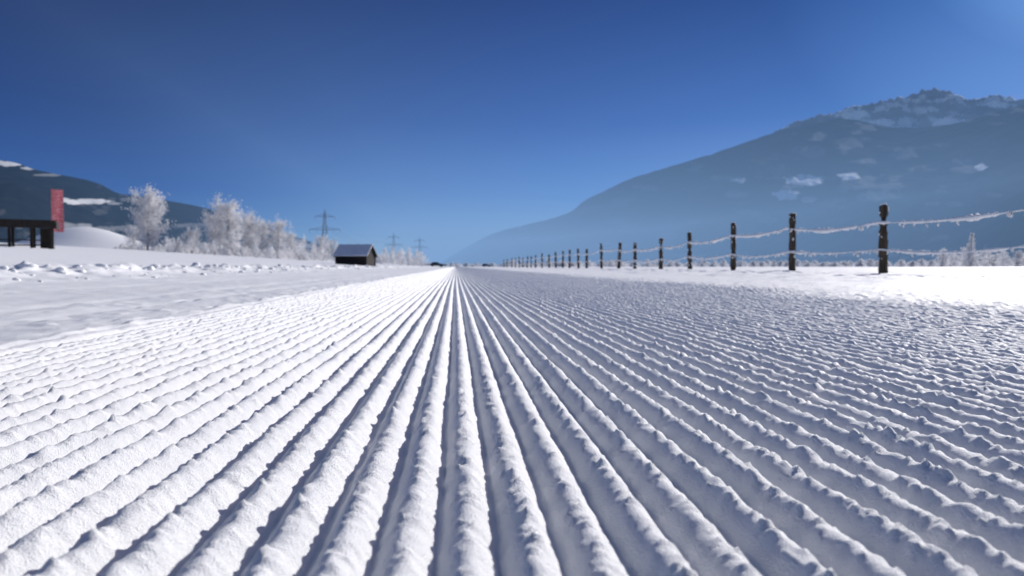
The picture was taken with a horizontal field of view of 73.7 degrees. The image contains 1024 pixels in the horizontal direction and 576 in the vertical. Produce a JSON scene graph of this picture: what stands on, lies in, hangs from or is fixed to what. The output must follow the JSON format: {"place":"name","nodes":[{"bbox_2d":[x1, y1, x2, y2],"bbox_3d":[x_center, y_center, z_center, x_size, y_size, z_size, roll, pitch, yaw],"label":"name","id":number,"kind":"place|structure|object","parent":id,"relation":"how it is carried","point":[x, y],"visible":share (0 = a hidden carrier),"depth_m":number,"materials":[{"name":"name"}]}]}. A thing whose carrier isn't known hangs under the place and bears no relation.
{"place":"outdoors","nodes":[
{"label":"outdoors","id":0,"kind":"place"},
{"bbox_2d":[0,160,403,263],"bbox_3d":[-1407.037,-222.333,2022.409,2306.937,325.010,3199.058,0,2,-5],"label":"forested hill","id":1,"kind":"structure","parent":0,"point":[25,192],"depth_m":1801.36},
{"bbox_2d":[0,227,1023,575],"bbox_3d":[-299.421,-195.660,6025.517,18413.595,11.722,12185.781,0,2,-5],"label":"ground snow","id":2,"kind":"structure","parent":0,"point":[298,419],"depth_m":0.73,"materials":[{"name":"white snow"}]},
{"bbox_2d":[0,219,58,248],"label":"timber shelter","id":3,"kind":"object","parent":2,"relation":"on","point":[46,240],"visible":0.79,"depth_m":57.69,"materials":[{"name":"brown wood"}]},
{"bbox_2d":[50,187,63,248],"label":"advertising banner","id":4,"kind":"object","parent":2,"relation":"on","point":[56,204],"visible":0.81,"depth_m":66.39,"materials":[{"name":"fabric"}]},
{"bbox_2d":[121,224,142,247],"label":"frosted tree","id":5,"kind":"object","parent":2,"relation":"on","point":[133,239],"visible":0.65,"depth_m":174.15,"materials":[{"name":"white plant"}]},
{"bbox_2d":[124,183,175,249],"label":"frosted tree","id":6,"kind":"object","parent":2,"relation":"on","point":[150,205],"visible":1,"depth_m":144.38,"materials":[{"name":"white plant"}]},
{"bbox_2d":[177,225,207,248],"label":"frosted tree","id":7,"kind":"object","parent":2,"relation":"on","point":[193,235],"visible":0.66,"depth_m":171.63,"materials":[{"name":"white plant"}]},
{"bbox_2d":[0,261,388,281],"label":"snow clods","id":8,"kind":"object","parent":2,"relation":"on","point":[62,270],"visible":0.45,"depth_m":12.01,"materials":[{"name":"white snow"}]},
{"bbox_2d":[200,207,226,253],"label":"frosted tree","id":9,"kind":"object","parent":2,"relation":"on","point":[210,226],"visible":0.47,"depth_m":158.34,"materials":[{"name":"white plant"}]},
{"bbox_2d":[199,193,246,254],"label":"frosted tree","id":10,"kind":"object","parent":2,"relation":"on","point":[229,211],"visible":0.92,"depth_m":155.83,"materials":[{"name":"white plant"}]},
{"bbox_2d":[235,206,269,255],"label":"frosted tree","id":11,"kind":"object","parent":2,"relation":"on","point":[250,224],"visible":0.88,"depth_m":165.68,"materials":[{"name":"white plant"}]},
{"bbox_2d":[247,219,284,251],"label":"frosted tree","id":12,"kind":"object","parent":2,"relation":"on","point":[263,243],"visible":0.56,"depth_m":172.27,"materials":[{"name":"white plant"}]},
{"bbox_2d":[113,234,429,265],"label":"frosted bushes","id":13,"kind":"object","parent":2,"relation":"on","point":[169,246],"visible":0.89,"depth_m":152.05,"materials":[{"name":"white plant"}]},
{"bbox_2d":[262,214,296,254],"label":"frosted tree","id":14,"kind":"object","parent":2,"relation":"on","point":[279,224],"visible":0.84,"depth_m":173.09,"materials":[{"name":"white plant"}]},
{"bbox_2d":[282,231,303,256],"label":"frosted tree","id":15,"kind":"object","parent":2,"relation":"on","point":[291,239],"visible":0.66,"depth_m":179.92,"materials":[{"name":"white plant"}]},
{"bbox_2d":[313,235,328,259],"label":"frosted tree","id":16,"kind":"object","parent":2,"relation":"on","point":[319,240],"visible":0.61,"depth_m":230.53,"materials":[{"name":"white plant"}]},
{"bbox_2d":[309,209,340,252],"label":"electricity pylon","id":17,"kind":"object","parent":2,"relation":"on","point":[322,229],"visible":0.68,"depth_m":345.65,"materials":[{"name":"metal"}]},
{"bbox_2d":[324,236,337,260],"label":"frosted tree","id":18,"kind":"object","parent":2,"relation":"on","point":[331,244],"visible":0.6,"depth_m":231.71,"materials":[{"name":"white plant"}]},
{"bbox_2d":[333,244,377,265],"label":"wooden hay barn","id":19,"kind":"structure","parent":2,"relation":"on","point":[357,254],"depth_m":91.09,"materials":[{"name":"brown wood"}]},
{"bbox_2d":[351,257,357,264],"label":"door","id":20,"kind":"structure","parent":19,"relation":"in","point":[354,261],"depth_m":90.72,"materials":[{"name":"brown wood"}]},
{"bbox_2d":[386,236,400,262],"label":"electricity pylon","id":21,"kind":"object","parent":2,"relation":"on","point":[394,242],"visible":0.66,"depth_m":628.89,"materials":[{"name":"metal"}]},
{"bbox_2d":[309,221,406,253],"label":"power lines","id":22,"kind":"object","parent":21,"relation":"attached to","point":[366,242],"visible":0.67,"depth_m":518.89,"materials":[{"name":"grey metal"}]},
{"bbox_2d":[430,262,443,266],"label":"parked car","id":23,"kind":"object","parent":2,"relation":"on","point":[436,264],"visible":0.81,"depth_m":212.77,"materials":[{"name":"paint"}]},
{"bbox_2d":[418,247,1023,266],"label":"distant hedgerow","id":24,"kind":"object","parent":2,"relation":"on","point":[1004,261],"visible":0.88,"depth_m":316.71,"materials":[{"name":"white plant"}]},
{"bbox_2d":[503,203,1023,273],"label":"post and wire fence","id":25,"kind":"object","parent":2,"relation":"on","point":[882,251],"visible":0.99,"depth_m":17.75,"materials":[{"name":"brown wood"}]},
{"bbox_2d":[963,233,975,264],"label":"frosted tree","id":26,"kind":"object","parent":2,"relation":"on","point":[971,238],"visible":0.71,"depth_m":248.57,"materials":[{"name":"white plant"}]},
{"bbox_2d":[0,0,1023,262],"label":"sky","id":27,"kind":"structure","parent":0,"point":[450,125],"materials":[{"name":"blue"}]},
{"bbox_2d":[440,105,1023,266],"bbox_3d":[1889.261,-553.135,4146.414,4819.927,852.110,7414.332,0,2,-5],"label":"forested mountain","id":28,"kind":"structure","parent":0,"point":[837,173],"depth_m":2679.83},
{"bbox_2d":[774,87,1023,132],"bbox_3d":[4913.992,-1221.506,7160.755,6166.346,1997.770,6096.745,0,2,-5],"label":"rocky peak","id":29,"kind":"structure","parent":0,"point":[934,106],"depth_m":7366.03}
]}

